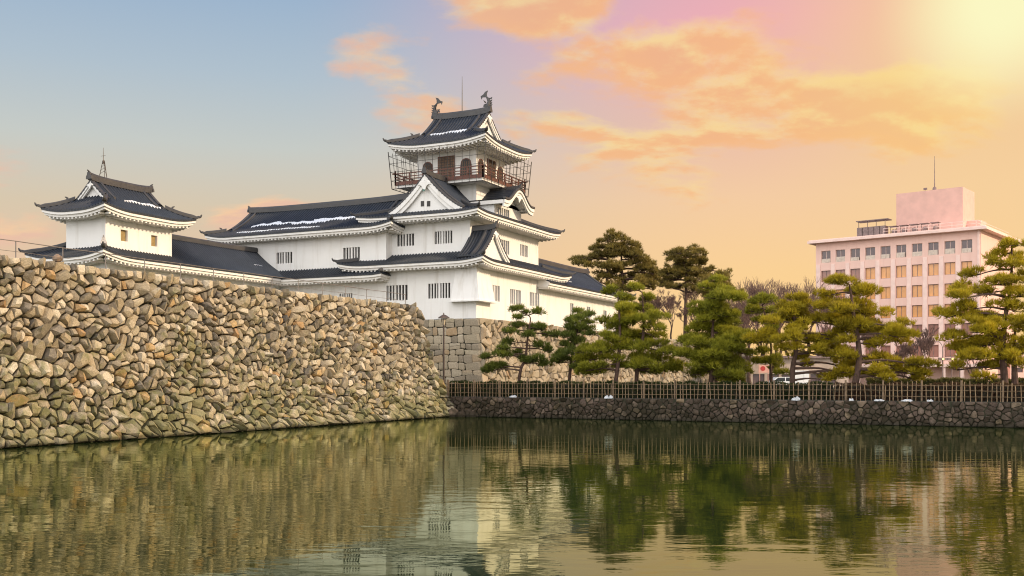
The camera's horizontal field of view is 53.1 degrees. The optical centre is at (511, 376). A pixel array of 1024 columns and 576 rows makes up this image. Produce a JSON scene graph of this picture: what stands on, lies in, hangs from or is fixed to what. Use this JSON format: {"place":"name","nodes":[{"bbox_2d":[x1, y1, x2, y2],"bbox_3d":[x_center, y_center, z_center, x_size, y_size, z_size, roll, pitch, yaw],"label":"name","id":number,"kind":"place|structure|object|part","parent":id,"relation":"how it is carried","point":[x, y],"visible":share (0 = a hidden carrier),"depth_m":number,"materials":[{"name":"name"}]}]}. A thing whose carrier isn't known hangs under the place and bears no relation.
{"place":"outdoors","nodes":[
{"label":"outdoors","id":0,"kind":"place"},
{"bbox_2d":[0,417,1023,575],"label":"water","id":1,"kind":"structure","parent":0,"point":[472,496],"depth_m":24.62,"materials":[{"name":"green liquid"}]},
{"bbox_2d":[448,407,458,416],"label":"rubble stone","id":2,"kind":"object","parent":1,"relation":"in","point":[452,412],"visible":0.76,"depth_m":76.52,"materials":[{"name":"grey stone"}]},
{"bbox_2d":[456,411,465,416],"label":"rubble stone","id":3,"kind":"object","parent":1,"relation":"in","point":[460,414],"visible":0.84,"depth_m":76.15,"materials":[{"name":"grey stone"}]},
{"bbox_2d":[465,408,471,416],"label":"rubble stone","id":4,"kind":"object","parent":1,"relation":"in","point":[468,410],"visible":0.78,"depth_m":76.60,"materials":[{"name":"grey stone"}]},
{"bbox_2d":[469,411,475,416],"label":"rubble stone","id":5,"kind":"object","parent":1,"relation":"in","point":[472,414],"visible":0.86,"depth_m":76.33,"materials":[{"name":"grey stone"}]},
{"bbox_2d":[0,0,1023,355],"label":"sky","id":6,"kind":"structure","parent":0,"point":[749,133],"materials":[{"name":"orange"}]},
{"bbox_3d":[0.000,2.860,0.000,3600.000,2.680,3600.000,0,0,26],"label":"ground","id":7,"kind":"structure","parent":0,"visible":0},
{"bbox_2d":[0,255,455,448],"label":"moat wall","id":8,"kind":"structure","parent":7,"relation":"on","point":[91,354],"depth_m":54.20,"materials":[{"name":"stone"}]},
{"bbox_2d":[52,254,61,261],"bbox_3d":[-21.953,-5.510,49.443,0.425,0.820,0.425,0,0,3],"label":"stone","id":9,"kind":"object","parent":8,"relation":"on","point":[56,258],"visible":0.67,"depth_m":49.30,"materials":[{"name":"brown stone"}]},
{"bbox_2d":[0,239,405,303],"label":"handrail","id":10,"kind":"object","parent":8,"relation":"on","point":[15,251],"visible":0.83,"depth_m":56.37,"materials":[{"name":"metal"}]},
{"bbox_2d":[438,313,449,382],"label":"garden lamp","id":11,"kind":"object","parent":7,"relation":"on","point":[444,317],"visible":0.88,"depth_m":83.93,"materials":[{"name":"metal"}]},
{"bbox_2d":[477,303,561,380],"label":"pine tree","id":12,"kind":"object","parent":7,"relation":"on","point":[503,345],"visible":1,"depth_m":79.23,"materials":[{"name":"green plant"}]},
{"bbox_2d":[549,306,597,380],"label":"pine tree","id":13,"kind":"object","parent":7,"relation":"on","point":[576,324],"visible":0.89,"depth_m":78.95,"materials":[{"name":"green plant"}]},
{"bbox_2d":[422,318,751,397],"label":"keep stone foundation","id":14,"kind":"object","parent":7,"relation":"on","point":[468,340],"visible":0.13,"depth_m":96.94,"materials":[{"name":"beige stone"}]},
{"bbox_2d":[331,89,575,324],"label":"castle keep","id":15,"kind":"structure","parent":14,"relation":"on","point":[465,245],"depth_m":100.04,"materials":[{"name":"white paint"}]},
{"bbox_2d":[388,285,407,300],"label":"window","id":16,"kind":"structure","parent":15,"relation":"in","point":[402,289],"depth_m":99.39,"materials":[{"name":"white paint"}]},
{"bbox_2d":[398,234,413,245],"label":"window","id":17,"kind":"structure","parent":15,"relation":"in","point":[407,239],"depth_m":100.05,"materials":[{"name":"white paint"}]},
{"bbox_2d":[422,162,432,175],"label":"window","id":18,"kind":"structure","parent":15,"relation":"in","point":[428,165],"depth_m":103.99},
{"bbox_2d":[429,283,449,298],"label":"window","id":19,"kind":"structure","parent":15,"relation":"in","point":[438,290],"depth_m":97.28,"materials":[{"name":"white paint"}]},
{"bbox_2d":[436,231,451,243],"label":"window","id":20,"kind":"structure","parent":15,"relation":"in","point":[442,237],"depth_m":98.28,"materials":[{"name":"white paint"}]},
{"bbox_2d":[438,155,454,176],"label":"door","id":21,"kind":"structure","parent":15,"relation":"in","point":[442,163],"depth_m":103.11,"materials":[{"name":"brown wood"}]},
{"bbox_2d":[460,158,471,175],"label":"window","id":22,"kind":"structure","parent":15,"relation":"in","point":[465,161],"depth_m":102.12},
{"bbox_2d":[478,159,482,173],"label":"window","id":23,"kind":"structure","parent":15,"relation":"in","point":[480,161],"depth_m":102.30,"materials":[{"name":"brown wood"}]},
{"bbox_2d":[487,158,495,177],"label":"door","id":24,"kind":"structure","parent":15,"relation":"in","point":[490,161],"depth_m":104.39,"materials":[{"name":"brown wood"}]},
{"bbox_2d":[492,285,497,300],"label":"window","id":25,"kind":"structure","parent":15,"relation":"in","point":[495,288],"depth_m":99.20,"materials":[{"name":"white paint"}]},
{"bbox_2d":[498,167,503,180],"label":"window","id":26,"kind":"structure","parent":15,"relation":"in","point":[498,167],"depth_m":106.30,"materials":[{"name":"brown wood"}]},
{"bbox_2d":[498,207,506,216],"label":"window","id":27,"kind":"structure","parent":15,"relation":"in","point":[501,211],"depth_m":102.62,"materials":[{"name":"white paint"}]},
{"bbox_2d":[501,239,506,253],"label":"window","id":28,"kind":"structure","parent":15,"relation":"in","point":[504,242],"depth_m":103.83,"materials":[{"name":"white paint"}]},
{"bbox_2d":[510,289,518,304],"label":"window","id":29,"kind":"structure","parent":15,"relation":"in","point":[514,294],"depth_m":103.08,"materials":[{"name":"white paint"}]},
{"bbox_2d":[520,244,525,256],"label":"window","id":30,"kind":"structure","parent":15,"relation":"in","point":[522,247],"depth_m":107.55,"materials":[{"name":"white paint"}]},
{"bbox_2d":[530,292,537,306],"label":"window","id":31,"kind":"structure","parent":15,"relation":"in","point":[533,296],"depth_m":107.21,"materials":[{"name":"white paint"}]},
{"bbox_2d":[571,283,641,381],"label":"pine tree","id":32,"kind":"object","parent":7,"relation":"on","point":[622,307],"visible":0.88,"depth_m":76.21,"materials":[{"name":"green plant"}]},
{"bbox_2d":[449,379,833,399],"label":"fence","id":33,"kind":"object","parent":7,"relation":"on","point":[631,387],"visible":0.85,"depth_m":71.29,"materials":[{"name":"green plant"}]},
{"bbox_2d":[613,281,687,381],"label":"pine tree","id":34,"kind":"object","parent":7,"relation":"on","point":[640,361],"visible":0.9,"depth_m":76.22,"materials":[{"name":"green plant"}]},
{"bbox_2d":[675,304,697,332],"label":"bare tree","id":35,"kind":"object","parent":7,"relation":"on","point":[683,311],"visible":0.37,"depth_m":154.33,"materials":[{"name":"plant"}]},
{"bbox_2d":[671,272,759,382],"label":"pine tree","id":36,"kind":"object","parent":7,"relation":"on","point":[717,358],"visible":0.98,"depth_m":72.33,"materials":[{"name":"green plant"}]},
{"bbox_2d":[695,269,744,301],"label":"pine tree","id":37,"kind":"object","parent":7,"relation":"on","point":[721,272],"visible":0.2,"depth_m":139.35,"materials":[{"name":"green plant"}]},
{"bbox_2d":[450,396,1023,427],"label":"bank wall","id":38,"kind":"structure","parent":7,"relation":"on","point":[954,413],"depth_m":66.93,"materials":[{"name":"stone"}]},
{"bbox_2d":[443,380,1023,401],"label":"bamboo fence","id":39,"kind":"object","parent":38,"relation":"on","point":[675,389],"visible":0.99,"depth_m":68.37,"materials":[{"name":"brown wood"}]},
{"bbox_2d":[726,295,771,383],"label":"bare tree","id":40,"kind":"object","parent":7,"relation":"on","point":[744,316],"visible":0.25,"depth_m":139.26,"materials":[{"name":"brown plant"}]},
{"bbox_2d":[728,278,779,376],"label":"bare tree","id":41,"kind":"object","parent":7,"relation":"on","point":[753,290],"visible":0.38,"depth_m":148.96,"materials":[{"name":"brown plant"}]},
{"bbox_2d":[734,298,783,355],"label":"bare tree","id":42,"kind":"object","parent":7,"relation":"on","point":[757,325],"visible":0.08,"depth_m":159.40,"materials":[{"name":"brown plant"}]},
{"bbox_2d":[759,365,768,379],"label":"signboard","id":43,"kind":"object","parent":7,"relation":"on","point":[763,369],"visible":0.79,"depth_m":148.00,"materials":[{"name":"white paint"}]},
{"bbox_2d":[743,291,789,381],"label":"pine tree","id":44,"kind":"object","parent":7,"relation":"on","point":[774,361],"visible":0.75,"depth_m":74.22,"materials":[{"name":"green plant"}]},
{"bbox_2d":[765,283,797,353],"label":"bare tree","id":45,"kind":"object","parent":7,"relation":"on","point":[782,289],"visible":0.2,"depth_m":170.88,"materials":[{"name":"plant"}]},
{"bbox_2d":[764,377,803,384],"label":"parked car","id":46,"kind":"object","parent":7,"relation":"on","point":[785,379],"visible":0.12,"depth_m":111.18,"materials":[{"name":"white paint"}]},
{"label":"window","id":47,"kind":"part","parent":46,"relation":"part of","materials":[{"name":"glass"}]},
{"bbox_2d":[757,282,822,355],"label":"bare tree","id":48,"kind":"object","parent":7,"relation":"on","point":[788,300],"visible":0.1,"depth_m":161.65,"materials":[{"name":"plant"}]},
{"bbox_2d":[738,356,848,386],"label":"shop building","id":49,"kind":"structure","parent":7,"relation":"on","point":[763,376],"depth_m":150.00,"materials":[{"name":"concrete"}]},
{"bbox_2d":[753,374,763,383],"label":"window","id":50,"kind":"structure","parent":49,"relation":"in","point":[755,376],"depth_m":150.30,"materials":[{"name":"grey glass"}]},
{"bbox_2d":[810,374,820,383],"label":"window","id":51,"kind":"structure","parent":49,"relation":"in","point":[811,375],"depth_m":150.30,"materials":[{"name":"grey glass"}]},
{"bbox_2d":[795,370,808,383],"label":"white hoarding","id":52,"kind":"object","parent":7,"relation":"on","point":[802,376],"visible":0.34,"depth_m":118.00,"materials":[{"name":"paint"}]},
{"bbox_2d":[740,290,867,382],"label":"pine tree","id":53,"kind":"object","parent":7,"relation":"on","point":[796,317],"visible":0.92,"depth_m":68.99,"materials":[{"name":"green plant"}]},
{"bbox_2d":[774,275,834,351],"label":"bare tree","id":54,"kind":"object","parent":7,"relation":"on","point":[810,286],"visible":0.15,"depth_m":174.04,"materials":[{"name":"plant"}]},
{"bbox_2d":[808,286,869,355],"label":"bare tree","id":55,"kind":"object","parent":7,"relation":"on","point":[825,310],"visible":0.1,"depth_m":154.81,"materials":[{"name":"brown plant"}]},
{"bbox_2d":[861,334,886,376],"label":"bare tree","id":56,"kind":"object","parent":7,"relation":"on","point":[869,349],"visible":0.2,"depth_m":114.26,"materials":[{"name":"brown plant"}]},
{"bbox_2d":[810,272,944,385],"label":"pine tree","id":57,"kind":"object","parent":7,"relation":"on","point":[856,320],"visible":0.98,"depth_m":67.54,"materials":[{"name":"green plant"}]},
{"bbox_2d":[893,342,915,377],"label":"bare tree","id":58,"kind":"object","parent":7,"relation":"on","point":[906,349],"visible":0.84,"depth_m":124.43,"materials":[{"name":"plant"}]},
{"bbox_2d":[807,156,1021,385],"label":"office building","id":59,"kind":"structure","parent":7,"relation":"on","point":[925,251],"depth_m":174.76,"materials":[{"name":"concrete"}]},
{"bbox_2d":[821,251,830,262],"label":"window","id":60,"kind":"structure","parent":59,"relation":"in","point":[826,255],"depth_m":184.02,"materials":[{"name":"grey glass"}]},
{"bbox_2d":[822,270,830,281],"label":"window","id":61,"kind":"structure","parent":59,"relation":"in","point":[825,273],"depth_m":184.20,"materials":[{"name":"glass"}]},
{"bbox_2d":[836,250,844,261],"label":"window","id":62,"kind":"structure","parent":59,"relation":"in","point":[840,254],"depth_m":182.37,"materials":[{"name":"grey glass"}]},
{"bbox_2d":[836,289,844,298],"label":"window","id":63,"kind":"structure","parent":59,"relation":"in","point":[841,290],"depth_m":182.37,"materials":[{"name":"glass"}]},
{"bbox_2d":[851,248,859,260],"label":"window","id":64,"kind":"structure","parent":59,"relation":"in","point":[855,253],"depth_m":180.64,"materials":[{"name":"grey glass"}]},
{"bbox_2d":[851,269,859,279],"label":"window","id":65,"kind":"structure","parent":59,"relation":"in","point":[856,272],"depth_m":180.66,"materials":[{"name":"glass"}]},
{"bbox_2d":[865,247,874,259],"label":"window","id":66,"kind":"structure","parent":59,"relation":"in","point":[870,252],"depth_m":178.97,"materials":[{"name":"grey glass"}]},
{"bbox_2d":[866,268,874,279],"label":"window","id":67,"kind":"structure","parent":59,"relation":"in","point":[870,272],"depth_m":179.10,"materials":[{"name":"glass"}]},
{"bbox_2d":[866,292,874,299],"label":"window","id":68,"kind":"structure","parent":59,"relation":"in","point":[872,296],"depth_m":178.84,"materials":[{"name":"glass"}]},
{"bbox_2d":[881,246,889,258],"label":"window","id":69,"kind":"structure","parent":59,"relation":"in","point":[885,250],"depth_m":177.32,"materials":[{"name":"grey glass"}]},
{"bbox_2d":[881,266,889,278],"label":"window","id":70,"kind":"structure","parent":59,"relation":"in","point":[885,271],"depth_m":177.45,"materials":[{"name":"glass"}]},
{"bbox_2d":[881,287,889,298],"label":"window","id":71,"kind":"structure","parent":59,"relation":"in","point":[887,293],"depth_m":177.32,"materials":[{"name":"glass"}]},
{"bbox_2d":[881,346,889,354],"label":"window","id":72,"kind":"structure","parent":59,"relation":"in","point":[886,348],"depth_m":177.32,"materials":[{"name":"glass"}]},
{"bbox_2d":[896,245,905,257],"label":"window","id":73,"kind":"structure","parent":59,"relation":"in","point":[901,249],"depth_m":175.59,"materials":[{"name":"grey glass"}]},
{"bbox_2d":[897,265,905,277],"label":"window","id":74,"kind":"structure","parent":59,"relation":"in","point":[901,270],"depth_m":175.64,"materials":[{"name":"glass"}]},
{"bbox_2d":[897,286,905,297],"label":"window","id":75,"kind":"structure","parent":59,"relation":"in","point":[901,290],"depth_m":175.64,"materials":[{"name":"glass"}]},
{"bbox_2d":[897,306,905,317],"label":"window","id":76,"kind":"structure","parent":59,"relation":"in","point":[901,310],"depth_m":175.64,"materials":[{"name":"glass"}]},
{"bbox_2d":[912,345,920,356],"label":"window","id":77,"kind":"structure","parent":59,"relation":"in","point":[919,349],"depth_m":173.93,"materials":[{"name":"glass"}]},
{"bbox_2d":[912,243,921,256],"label":"window","id":78,"kind":"structure","parent":59,"relation":"in","point":[916,248],"depth_m":173.93,"materials":[{"name":"grey glass"}]},
{"bbox_2d":[912,264,921,276],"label":"window","id":79,"kind":"structure","parent":59,"relation":"in","point":[916,269],"depth_m":174.06,"materials":[{"name":"glass"}]},
{"bbox_2d":[912,285,921,296],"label":"window","id":80,"kind":"structure","parent":59,"relation":"in","point":[916,289],"depth_m":173.99,"materials":[{"name":"glass"}]},
{"bbox_2d":[912,305,921,316],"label":"window","id":81,"kind":"structure","parent":59,"relation":"in","point":[916,309],"depth_m":173.99,"materials":[{"name":"glass"}]},
{"bbox_2d":[912,325,921,336],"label":"window","id":82,"kind":"structure","parent":59,"relation":"in","point":[917,326],"depth_m":173.93,"materials":[{"name":"glass"}]},
{"bbox_2d":[928,242,938,254],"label":"window","id":83,"kind":"structure","parent":59,"relation":"in","point":[933,248],"depth_m":172.24,"materials":[{"name":"grey glass"}]},
{"bbox_2d":[928,263,938,275],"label":"window","id":84,"kind":"structure","parent":59,"relation":"in","point":[933,269],"depth_m":172.37,"materials":[{"name":"glass"}]},
{"bbox_2d":[928,284,938,296],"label":"window","id":85,"kind":"structure","parent":59,"relation":"in","point":[933,289],"depth_m":172.37,"materials":[{"name":"glass"}]},
{"bbox_2d":[928,304,938,316],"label":"window","id":86,"kind":"structure","parent":59,"relation":"in","point":[930,314],"depth_m":172.58,"materials":[{"name":"glass"}]},
{"bbox_2d":[928,324,938,335],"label":"window","id":87,"kind":"structure","parent":59,"relation":"in","point":[932,325],"depth_m":172.37,"materials":[{"name":"glass"}]},
{"bbox_2d":[928,345,938,356],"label":"window","id":88,"kind":"structure","parent":59,"relation":"in","point":[935,349],"depth_m":172.24,"materials":[{"name":"glass"}]},
{"bbox_2d":[945,241,954,253],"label":"window","id":89,"kind":"structure","parent":59,"relation":"in","point":[949,245],"depth_m":170.59,"materials":[{"name":"grey glass"}]},
{"bbox_2d":[945,262,954,274],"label":"window","id":90,"kind":"structure","parent":59,"relation":"in","point":[949,267],"depth_m":170.63,"materials":[{"name":"glass"}]},
{"bbox_2d":[945,324,954,329],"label":"window","id":91,"kind":"structure","parent":59,"relation":"in","point":[946,325],"depth_m":170.73,"materials":[{"name":"glass"}]},
{"bbox_2d":[945,346,954,356],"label":"window","id":92,"kind":"structure","parent":59,"relation":"in","point":[948,353],"depth_m":170.73,"materials":[{"name":"glass"}]},
{"bbox_2d":[961,239,971,252],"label":"window","id":93,"kind":"structure","parent":59,"relation":"in","point":[966,244],"depth_m":168.95,"materials":[{"name":"grey glass"}]},
{"bbox_2d":[962,261,971,268],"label":"window","id":94,"kind":"structure","parent":59,"relation":"in","point":[966,263],"depth_m":169.03,"materials":[{"name":"glass"}]},
{"bbox_2d":[962,323,971,334],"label":"window","id":95,"kind":"structure","parent":59,"relation":"in","point":[966,325],"depth_m":169.03,"materials":[{"name":"glass"}]},
{"bbox_2d":[911,326,938,367],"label":"bare tree","id":96,"kind":"object","parent":7,"relation":"on","point":[925,343],"visible":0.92,"depth_m":119.61,"materials":[{"name":"grey plant"}]},
{"bbox_2d":[833,380,1023,401],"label":"hedge","id":97,"kind":"object","parent":7,"relation":"on","point":[869,390],"visible":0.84,"depth_m":63.00,"materials":[{"name":"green plant"}]},
{"bbox_2d":[935,341,949,376],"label":"street lamp","id":98,"kind":"object","parent":7,"relation":"on","point":[942,351],"visible":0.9,"depth_m":129.97,"materials":[{"name":"metal"}]},
{"bbox_2d":[938,357,947,377],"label":"street lamp","id":99,"kind":"object","parent":7,"relation":"on","point":[942,358],"visible":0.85,"depth_m":127.03,"materials":[{"name":"metal"}]},
{"bbox_2d":[865,376,1023,386],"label":"shrub row","id":100,"kind":"object","parent":7,"relation":"on","point":[926,381],"visible":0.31,"depth_m":85.44,"materials":[{"name":"green plant"}]},
{"bbox_2d":[959,346,988,377],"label":"bare tree","id":101,"kind":"object","parent":7,"relation":"on","point":[967,360],"visible":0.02,"depth_m":110.12,"materials":[{"name":"plant"}]},
{"bbox_2d":[930,236,1023,386],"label":"pine tree","id":102,"kind":"object","parent":7,"relation":"on","point":[1004,353],"visible":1,"depth_m":63.62,"materials":[{"name":"green plant"}]},
{"bbox_2d":[1007,343,1023,378],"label":"building","id":103,"kind":"structure","parent":7,"relation":"on","point":[1020,373],"depth_m":175.00,"materials":[{"name":"concrete"}]},
{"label":"terrace","id":104,"kind":"structure","parent":0,"visible":0},
{"bbox_2d":[18,234,281,289],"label":"gallery","id":105,"kind":"object","parent":104,"relation":"on","point":[190,251],"visible":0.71,"depth_m":94.34,"materials":[{"name":"grey tile"}]},
{"bbox_2d":[34,148,201,260],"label":"corner turret","id":106,"kind":"object","parent":105,"relation":"on","point":[118,214],"visible":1,"depth_m":87.03,"materials":[{"name":"white paint"}]},
{"bbox_2d":[121,230,125,240],"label":"window","id":107,"kind":"structure","parent":106,"relation":"in","point":[123,233],"depth_m":87.16,"materials":[{"name":"brown wood"}]},
{"bbox_2d":[151,235,154,245],"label":"window","id":108,"kind":"structure","parent":106,"relation":"in","point":[152,237],"depth_m":90.12,"materials":[{"name":"brown wood"}]},
{"bbox_2d":[199,191,409,301],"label":"castle wing","id":109,"kind":"structure","parent":104,"relation":"on","point":[306,242],"depth_m":103.44,"materials":[{"name":"white paint"}]},
{"bbox_2d":[278,252,291,263],"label":"window","id":110,"kind":"structure","parent":109,"relation":"in","point":[286,257],"depth_m":105.31,"materials":[{"name":"white paint"}]},
{"bbox_2d":[341,293,351,297],"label":"window","id":111,"kind":"structure","parent":109,"relation":"in","point":[342,295],"depth_m":101.92,"materials":[{"name":"white paint"}]},
{"bbox_2d":[344,247,359,258],"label":"window","id":112,"kind":"structure","parent":109,"relation":"in","point":[349,253],"depth_m":101.73,"materials":[{"name":"white paint"}]},
{"bbox_2d":[537,258,635,330],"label":"castle wing","id":113,"kind":"structure","parent":104,"relation":"on","point":[581,287],"depth_m":118.87,"materials":[{"name":"white paint"}]},
{"bbox_2d":[567,228,661,330],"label":"pine tree","id":114,"kind":"object","parent":104,"relation":"on","point":[614,248],"visible":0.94,"depth_m":148.95,"materials":[{"name":"green plant"}]},
{"bbox_2d":[633,300,669,330],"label":"bare tree","id":115,"kind":"object","parent":104,"relation":"on","point":[656,307],"visible":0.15,"depth_m":159.44,"materials":[{"name":"plant"}]},
{"bbox_2d":[651,289,680,338],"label":"bare tree","id":116,"kind":"object","parent":104,"relation":"on","point":[670,302],"visible":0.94,"depth_m":150.94,"materials":[{"name":"plant"}]},
{"bbox_2d":[673,282,705,319],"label":"bare tree","id":117,"kind":"object","parent":104,"relation":"on","point":[692,295],"visible":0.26,"depth_m":171.05,"materials":[{"name":"plant"}]},
{"bbox_2d":[657,242,732,334],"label":"pine tree","id":118,"kind":"object","parent":104,"relation":"on","point":[685,268],"visible":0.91,"depth_m":164.29,"materials":[{"name":"green plant"}]}
]}

